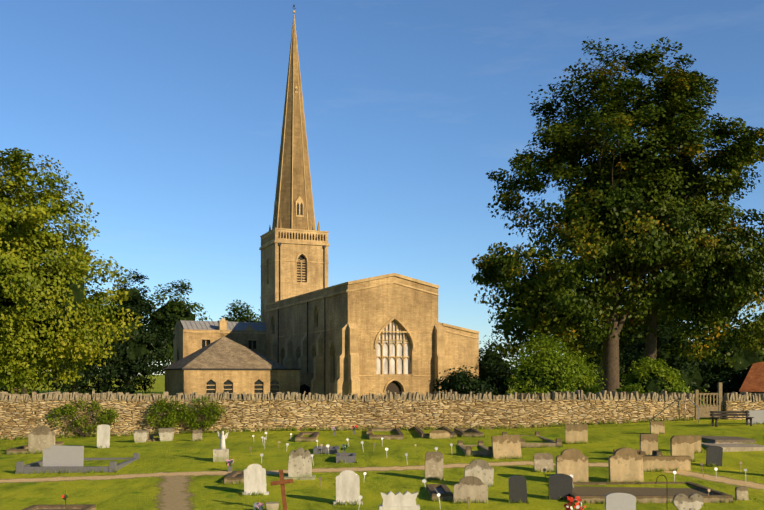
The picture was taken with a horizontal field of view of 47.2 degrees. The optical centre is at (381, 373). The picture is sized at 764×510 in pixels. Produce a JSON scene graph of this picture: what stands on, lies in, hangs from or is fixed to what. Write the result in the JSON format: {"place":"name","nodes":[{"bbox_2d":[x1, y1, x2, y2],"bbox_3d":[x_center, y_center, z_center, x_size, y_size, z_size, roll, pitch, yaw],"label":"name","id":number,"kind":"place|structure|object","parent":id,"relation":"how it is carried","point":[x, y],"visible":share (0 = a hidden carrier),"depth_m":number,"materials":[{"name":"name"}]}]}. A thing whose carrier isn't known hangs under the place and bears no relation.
{"place":"outdoors","nodes":[
{"label":"outdoors","id":0,"kind":"place"},
{"bbox_2d":[0,375,763,509],"bbox_3d":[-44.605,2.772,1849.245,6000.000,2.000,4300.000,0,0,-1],"label":"terrain","id":1,"kind":"structure","parent":0,"point":[181,453],"depth_m":24.93,"materials":[{"name":"green plant"}]},
{"bbox_2d":[0,356,56,393],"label":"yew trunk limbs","id":2,"kind":"object","parent":1,"relation":"on","point":[14,389],"depth_m":98.41,"materials":[{"name":"green plant"}]},
{"bbox_2d":[7,442,63,453],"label":"kerb","id":3,"kind":"structure","parent":1,"relation":"on","point":[19,449],"depth_m":29.06,"materials":[{"name":"white stone"}]},
{"bbox_2d":[28,426,54,453],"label":"gravestone","id":4,"kind":"object","parent":1,"relation":"on","point":[40,438],"visible":0.92,"depth_m":29.03,"materials":[{"name":"white stone"}]},
{"bbox_2d":[22,504,95,509],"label":"kerb","id":5,"kind":"structure","parent":1,"relation":"on","point":[68,507],"depth_m":18.69,"materials":[{"name":"white stone"}]},
{"bbox_2d":[43,445,83,465],"bbox_3d":[-8.975,2.428,24.645,1.138,0.845,0.100,0,0,1],"label":"gravestone","id":6,"kind":"object","parent":1,"relation":"on","point":[59,455],"visible":0.75,"depth_m":24.59,"materials":[{"name":"white stone"}]},
{"bbox_2d":[62,491,67,507],"bbox_3d":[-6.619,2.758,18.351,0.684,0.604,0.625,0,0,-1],"label":"flower","id":7,"kind":"object","parent":1,"relation":"on","point":[65,496],"visible":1,"depth_m":18.60,"materials":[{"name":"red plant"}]},
{"bbox_2d":[0,147,143,393],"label":"chestnut tree limbs","id":8,"kind":"object","parent":1,"relation":"on","point":[45,305],"visible":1,"depth_m":59.96,"materials":[{"name":"green plant"}]},
{"bbox_2d":[16,453,139,473],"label":"grave kerb","id":9,"kind":"structure","parent":1,"relation":"on","point":[21,468],"depth_m":24.43,"materials":[{"name":"white stone"}]},
{"bbox_2d":[36,281,121,393],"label":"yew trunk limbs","id":10,"kind":"object","parent":1,"relation":"on","point":[91,372],"visible":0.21,"depth_m":100.05,"materials":[{"name":"green plant"}]},
{"bbox_2d":[45,398,118,436],"bbox_3d":[-12.212,1.774,35.693,3.052,1.669,0.584,0,0,-1],"label":"shrub","id":11,"kind":"object","parent":1,"relation":"on","point":[72,410],"visible":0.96,"depth_m":35.67,"materials":[{"name":"green plant"}]},
{"bbox_2d":[97,424,109,447],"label":"gravestone","id":12,"kind":"object","parent":1,"relation":"on","point":[103,435],"visible":0.89,"depth_m":30.28,"materials":[{"name":"stone"}]},
{"bbox_2d":[93,299,147,392],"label":"tree limbs","id":13,"kind":"object","parent":1,"relation":"on","point":[101,327],"depth_m":158.10,"materials":[{"name":"brown plant"}]},
{"bbox_2d":[94,269,179,394],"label":"tree","id":14,"kind":"object","parent":1,"relation":"on","point":[136,352],"visible":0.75,"depth_m":103.56,"materials":[{"name":"green plant"}]},
{"bbox_2d":[133,428,174,442],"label":"gravestones","id":15,"kind":"object","parent":1,"relation":"on","point":[165,434],"visible":0.85,"depth_m":32.15,"materials":[{"name":"white stone"}]},
{"bbox_2d":[145,396,188,430],"bbox_3d":[-8.794,1.679,35.778,1.844,1.625,0.594,0,0,-1],"label":"shrub","id":16,"kind":"object","parent":1,"relation":"on","point":[171,418],"visible":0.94,"depth_m":35.71,"materials":[{"name":"green plant"}]},
{"bbox_2d":[153,475,194,509],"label":"footpath","id":17,"kind":"structure","parent":1,"relation":"on","point":[174,495],"depth_m":20.88,"materials":[{"name":"beige gravel"}]},
{"bbox_2d":[143,279,211,374],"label":"tree limbs","id":18,"kind":"object","parent":1,"relation":"on","point":[180,309],"visible":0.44,"depth_m":164.49,"materials":[{"name":"green plant"}]},
{"bbox_2d":[192,430,201,440],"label":"gravestone","id":19,"kind":"object","parent":1,"relation":"on","point":[197,434],"visible":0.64,"depth_m":31.75,"materials":[{"name":"white stone"}]},
{"bbox_2d":[179,396,225,432],"bbox_3d":[-7.383,1.658,35.818,2.065,1.572,0.614,0,0,-1],"label":"shrub","id":20,"kind":"object","parent":1,"relation":"on","point":[202,425],"visible":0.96,"depth_m":35.77,"materials":[{"name":"green plant"}]},
{"bbox_2d":[213,431,228,461],"bbox_3d":[-4.820,2.173,26.227,0.437,0.942,0.300,0,0,-4],"label":"small angel statue","id":21,"kind":"object","parent":1,"relation":"on","point":[221,454],"visible":1,"depth_m":26.09,"materials":[{"name":"white stone"}]},
{"bbox_2d":[224,471,243,483],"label":"white kerb","id":22,"kind":"structure","parent":1,"relation":"on","point":[232,476],"depth_m":22.40,"materials":[{"name":"stone"}]},
{"bbox_2d":[219,299,260,321],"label":"tree","id":23,"kind":"object","parent":1,"relation":"on","point":[240,311],"visible":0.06,"depth_m":159.88,"materials":[{"name":"green plant"}]},
{"bbox_2d":[242,464,268,494],"bbox_3d":[-3.025,2.526,20.930,0.634,0.760,0.208,0,0,-5],"label":"gravestone","id":24,"kind":"object","parent":1,"relation":"on","point":[255,478],"visible":0.92,"depth_m":20.90,"materials":[{"name":"stone"}]},
{"bbox_2d":[254,470,293,509],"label":"wooden cross","id":25,"kind":"object","parent":1,"relation":"on","point":[281,482],"visible":1,"depth_m":18.69,"materials":[{"name":"brown wood"}]},
{"bbox_2d":[284,448,315,479],"bbox_3d":[-2.174,2.385,23.194,0.800,0.842,0.550,0,0,-1],"label":"headstone","id":26,"kind":"object","parent":1,"relation":"on","point":[300,464],"visible":1,"depth_m":23.13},
{"bbox_2d":[295,432,318,441],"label":"kerb","id":27,"kind":"structure","parent":1,"relation":"on","point":[299,436],"depth_m":31.19,"materials":[{"name":"brown stone"}]},
{"bbox_2d":[163,5,478,398],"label":"church","id":28,"kind":"structure","parent":1,"relation":"on","point":[312,332],"depth_m":94.35,"materials":[{"name":"stone"}]},
{"bbox_2d":[313,446,338,453],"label":"kerb","id":29,"kind":"structure","parent":1,"relation":"on","point":[332,449],"depth_m":27.59,"materials":[{"name":"white stone"}]},
{"bbox_2d":[336,453,355,462],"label":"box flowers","id":30,"kind":"object","parent":1,"relation":"on","point":[349,457],"visible":0.77,"depth_m":25.79,"materials":[{"name":"white stone"}]},
{"bbox_2d":[0,415,694,439],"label":"grass tufts","id":31,"kind":"object","parent":1,"relation":"on","point":[321,429],"depth_m":36.08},
{"bbox_2d":[333,470,362,504],"bbox_3d":[-0.765,2.556,19.659,0.649,0.796,0.208,0,0,-3],"label":"gravestone","id":32,"kind":"object","parent":1,"relation":"on","point":[347,484],"visible":0.94,"depth_m":19.62,"materials":[{"name":"stone"}]},
{"bbox_2d":[0,389,763,439],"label":"stone wall","id":33,"kind":"structure","parent":1,"relation":"on","point":[23,415],"depth_m":36.21,"materials":[{"name":"beige stone"}]},
{"bbox_2d":[9,421,762,505],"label":"grass tufts","id":34,"kind":"object","parent":1,"relation":"on","point":[478,455],"depth_m":24.18,"materials":[{"name":"green plant"}]},
{"bbox_2d":[368,428,403,439],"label":"kerb","id":35,"kind":"structure","parent":1,"relation":"on","point":[400,435],"depth_m":31.47,"materials":[{"name":"white stone"}]},
{"bbox_2d":[379,491,419,509],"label":"gravestone","id":36,"kind":"object","parent":1,"relation":"on","point":[406,500],"visible":1,"depth_m":16.86,"materials":[{"name":"white stone"}]},
{"bbox_2d":[425,452,442,479],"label":"gravestone","id":37,"kind":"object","parent":1,"relation":"on","point":[434,464],"depth_m":22.93,"materials":[{"name":"white stone"}]},
{"bbox_2d":[414,426,456,437],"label":"kerb","id":38,"kind":"structure","parent":1,"relation":"on","point":[419,431],"depth_m":33.08,"materials":[{"name":"brown stone"}]},
{"bbox_2d":[426,484,452,500],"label":"kerb gravel","id":39,"kind":"structure","parent":1,"relation":"on","point":[443,490],"depth_m":20.56,"materials":[{"name":"white stone"}]},
{"bbox_2d":[429,430,449,438],"bbox_3d":[2.081,2.229,31.718,0.731,0.413,0.135,0,0,-4],"label":"headstone","id":40,"kind":"object","parent":1,"relation":"on","point":[435,434],"visible":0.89,"depth_m":31.66,"materials":[{"name":"white stone"}]},
{"bbox_2d":[429,365,499,397],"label":"shrub","id":41,"kind":"object","parent":1,"relation":"on","point":[462,382],"visible":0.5,"depth_m":82.73,"materials":[{"name":"green plant"}]},
{"bbox_2d":[454,428,482,436],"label":"kerb","id":42,"kind":"structure","parent":1,"relation":"on","point":[462,431],"depth_m":33.15,"materials":[{"name":"brown stone"}]},
{"bbox_2d":[453,476,487,502],"bbox_3d":[2.009,2.660,19.855,0.782,0.694,0.149,0,0,-1],"label":"gravestone","id":43,"kind":"object","parent":1,"relation":"on","point":[473,487],"visible":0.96,"depth_m":19.81,"materials":[{"name":"white stone"}]},
{"bbox_2d":[457,441,492,456],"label":"kerb","id":44,"kind":"structure","parent":1,"relation":"on","point":[467,449],"depth_m":27.03,"materials":[{"name":"white stone"}]},
{"bbox_2d":[464,459,493,486],"bbox_3d":[2.427,2.539,21.970,0.749,0.780,0.110,0,0,-1],"label":"gravestone","id":45,"kind":"object","parent":1,"relation":"on","point":[483,470],"visible":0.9,"depth_m":21.92,"materials":[{"name":"white stone"}]},
{"bbox_2d":[226,425,746,509],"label":"grave markers and vases","id":46,"kind":"object","parent":1,"relation":"on","point":[231,461],"visible":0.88,"depth_m":25.72,"materials":[{"name":"white stone"}]},
{"bbox_2d":[477,334,518,395],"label":"tree","id":47,"kind":"object","parent":1,"relation":"on","point":[493,369],"visible":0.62,"depth_m":94.36,"materials":[{"name":"green plant"}]},
{"bbox_2d":[491,434,521,458],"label":"gravestone","id":48,"kind":"object","parent":1,"relation":"on","point":[507,445],"visible":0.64,"depth_m":26.54,"materials":[{"name":"white stone"}]},
{"bbox_2d":[508,475,526,502],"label":"gravestone","id":49,"kind":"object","parent":1,"relation":"on","point":[517,484],"depth_m":19.81,"materials":[{"name":"black stone"}]},
{"bbox_2d":[502,432,561,447],"bbox_3d":[5.187,2.316,30.667,1.414,0.352,3.672,0,0,-1],"label":"kerb","id":50,"kind":"object","parent":1,"relation":"on","point":[552,443],"visible":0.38,"depth_m":28.87,"materials":[{"name":"white stone"}]},
{"bbox_2d":[533,453,553,471],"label":"gravestone","id":51,"kind":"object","parent":1,"relation":"on","point":[542,461],"depth_m":24.31,"materials":[{"name":"white stone"}]},
{"bbox_2d":[504,330,592,397],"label":"shrub","id":52,"kind":"object","parent":1,"relation":"on","point":[541,368],"visible":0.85,"depth_m":42.01,"materials":[{"name":"green plant"}]},
{"bbox_2d":[548,473,572,499],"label":"gravestone","id":53,"kind":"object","parent":1,"relation":"on","point":[560,484],"depth_m":20.20,"materials":[{"name":"black stone"}]},
{"bbox_2d":[556,448,587,481],"bbox_3d":[4.875,2.406,22.476,0.825,0.990,0.206,0,0,-5],"label":"gravestone","id":54,"kind":"object","parent":1,"relation":"on","point":[574,462],"visible":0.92,"depth_m":22.42,"materials":[{"name":"white stone"}]},
{"bbox_2d":[564,496,585,509],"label":"flowers","id":55,"kind":"object","parent":1,"relation":"on","point":[575,504],"visible":1,"depth_m":17.34,"materials":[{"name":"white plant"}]},
{"bbox_2d":[565,424,587,443],"bbox_3d":[6.570,2.067,29.604,0.755,0.743,0.134,0,0,3],"label":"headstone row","id":56,"kind":"object","parent":1,"relation":"on","point":[574,433],"visible":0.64,"depth_m":29.54,"materials":[{"name":"white stone"}]},
{"bbox_2d":[566,351,606,394],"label":"shrub","id":57,"kind":"object","parent":1,"relation":"on","point":[584,384],"visible":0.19,"depth_m":43.39,"materials":[{"name":"green plant"}]},
{"bbox_2d":[559,319,630,391],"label":"shrub trunk limbs","id":58,"kind":"object","parent":1,"relation":"on","point":[599,363],"visible":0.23,"depth_m":80.19,"materials":[{"name":"green plant"}]},
{"bbox_2d":[470,37,763,391],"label":"tree","id":59,"kind":"object","parent":1,"relation":"on","point":[631,214],"visible":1,"depth_m":53.32,"materials":[{"name":"green plant"}]},
{"bbox_2d":[605,493,635,509],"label":"gravestone","id":60,"kind":"object","parent":1,"relation":"on","point":[619,501],"visible":1,"depth_m":17.44,"materials":[{"name":"white stone"}]},
{"bbox_2d":[608,447,643,481],"bbox_3d":[6.245,2.390,22.408,0.888,1.011,0.143,0,0,-5],"label":"gravestone","id":61,"kind":"object","parent":1,"relation":"on","point":[625,464],"visible":0.92,"depth_m":22.34,"materials":[{"name":"white stone"}]},
{"bbox_2d":[640,434,657,454],"bbox_3d":[8.091,2.198,26.539,0.520,0.757,0.127,0,0,1],"label":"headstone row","id":62,"kind":"object","parent":1,"relation":"on","point":[648,443],"visible":0.64,"depth_m":26.48,"materials":[{"name":"white stone"}]},
{"bbox_2d":[637,450,662,455],"bbox_3d":[7.866,2.484,25.793,0.687,0.426,0.479,0,0,-1],"label":"kerb","id":63,"kind":"object","parent":1,"relation":"on","point":[654,453],"visible":0.21,"depth_m":25.65,"materials":[{"name":"white stone"}]},
{"bbox_2d":[570,482,732,502],"bbox_3d":[6.114,2.858,21.063,3.596,0.207,2.574,0,0,-1],"label":"long kerb","id":64,"kind":"object","parent":1,"relation":"on","point":[646,494],"visible":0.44,"depth_m":20.86,"materials":[{"name":"white stone"}]},
{"bbox_2d":[611,356,693,394],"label":"shrub","id":65,"kind":"object","parent":1,"relation":"on","point":[646,378],"visible":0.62,"depth_m":40.03,"materials":[{"name":"green plant"}]},
{"bbox_2d":[620,308,687,371],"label":"shrub trunk limbs","id":66,"kind":"object","parent":1,"relation":"on","point":[640,333],"visible":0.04,"depth_m":82.62,"materials":[{"name":"green plant"}]},
{"bbox_2d":[596,311,714,384],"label":"tree limbs","id":67,"kind":"object","parent":1,"relation":"on","point":[666,325],"depth_m":117.18,"materials":[{"name":"brown plant"}]},
{"bbox_2d":[650,421,664,433],"bbox_3d":[9.816,1.959,31.205,0.506,0.562,0.154,0,0,1],"label":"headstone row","id":68,"kind":"object","parent":1,"relation":"on","point":[657,427],"visible":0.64,"depth_m":31.15,"materials":[{"name":"white stone"}]},
{"bbox_2d":[642,456,690,471],"bbox_3d":[7.811,2.495,24.154,1.343,0.461,0.206,0,0,-1],"label":"gravestone","id":69,"kind":"object","parent":1,"relation":"on","point":[679,463],"visible":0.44,"depth_m":24.05,"materials":[{"name":"white stone"}]},
{"bbox_2d":[619,321,722,403],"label":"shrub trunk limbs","id":70,"kind":"object","parent":1,"relation":"on","point":[691,376],"visible":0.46,"depth_m":68.96,"materials":[{"name":"green plant"}]},
{"bbox_2d":[670,435,693,460],"bbox_3d":[8.742,2.215,25.489,0.667,0.849,0.121,0,0,-4],"label":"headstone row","id":71,"kind":"object","parent":1,"relation":"on","point":[681,445],"visible":0.75,"depth_m":25.43,"materials":[{"name":"white stone"}]},
{"bbox_2d":[672,493,703,509],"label":"heart-shaped gravestone","id":72,"kind":"object","parent":1,"relation":"on","point":[693,501],"visible":1,"depth_m":17.50,"materials":[{"name":"white stone"}]},
{"bbox_2d":[685,395,698,422],"bbox_3d":[12.614,1.600,35.629,0.040,1.417,1.490,0,0,-1],"label":"handrail","id":73,"kind":"object","parent":1,"relation":"on","point":[694,404],"visible":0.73,"depth_m":36.10,"materials":[{"name":"grey metal"}]},
{"bbox_2d":[690,435,700,452],"bbox_3d":[9.635,2.197,26.912,0.342,0.625,0.108,0,0,-5],"label":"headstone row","id":74,"kind":"object","parent":1,"relation":"on","point":[697,442],"visible":0.57,"depth_m":26.87,"materials":[{"name":"white stone"}]},
{"bbox_2d":[695,382,721,419],"bbox_3d":[13.716,1.284,36.779,1.120,1.850,0.145,0,0,-1],"label":"wooden gate","id":75,"kind":"object","parent":1,"relation":"on","point":[704,410],"visible":0.94,"depth_m":36.71,"materials":[{"name":"brown wood"}]},
{"bbox_2d":[706,446,722,466],"bbox_3d":[9.362,2.357,24.670,0.461,0.671,0.095,0,0,-1],"label":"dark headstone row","id":76,"kind":"object","parent":1,"relation":"on","point":[714,454],"visible":0.89,"depth_m":24.63,"materials":[{"name":"black stone"}]},
{"bbox_2d":[690,316,763,404],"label":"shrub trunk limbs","id":77,"kind":"object","parent":1,"relation":"on","point":[730,379],"visible":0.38,"depth_m":77.95,"materials":[{"name":"green plant"}]},
{"bbox_2d":[710,411,753,426],"bbox_3d":[13.081,1.679,32.746,1.500,0.580,0.405,0,0,-1],"label":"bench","id":78,"kind":"object","parent":1,"relation":"on","point":[716,418],"visible":0.96,"depth_m":32.90,"materials":[{"name":"brown wood"}]},
{"bbox_2d":[701,435,763,451],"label":"ledger slabs","id":79,"kind":"structure","parent":1,"relation":"on","point":[728,444],"depth_m":28.34,"materials":[{"name":"white stone"}]},
{"bbox_2d":[703,310,763,350],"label":"tree limbs","id":80,"kind":"object","parent":1,"relation":"on","point":[738,326],"visible":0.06,"depth_m":110.17,"materials":[{"name":"green plant"}]},
{"bbox_2d":[735,486,748,499],"bbox_3d":[8.268,2.786,20.119,0.283,0.404,0.111,0,0,-1],"label":"headstone","id":81,"kind":"object","parent":1,"relation":"on","point":[741,492],"visible":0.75,"depth_m":20.07,"materials":[{"name":"white stone"}]},
{"bbox_2d":[739,362,763,393],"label":"roof","id":82,"kind":"structure","parent":1,"relation":"on","point":[753,382],"depth_m":74.13,"materials":[{"name":"brown tile"}]},
{"bbox_2d":[746,410,763,423],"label":"gravestone","id":83,"kind":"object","parent":1,"relation":"on","point":[758,415],"depth_m":33.33,"materials":[{"name":"white stone"}]},
{"bbox_2d":[0,461,763,489],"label":"path","id":84,"kind":"structure","parent":0,"point":[732,481],"depth_m":23.84,"materials":[{"name":"beige gravel"}]},
{"bbox_2d":[0,0,763,374],"label":"sky","id":85,"kind":"structure","parent":0,"point":[166,116],"materials":[{"name":"blue"}]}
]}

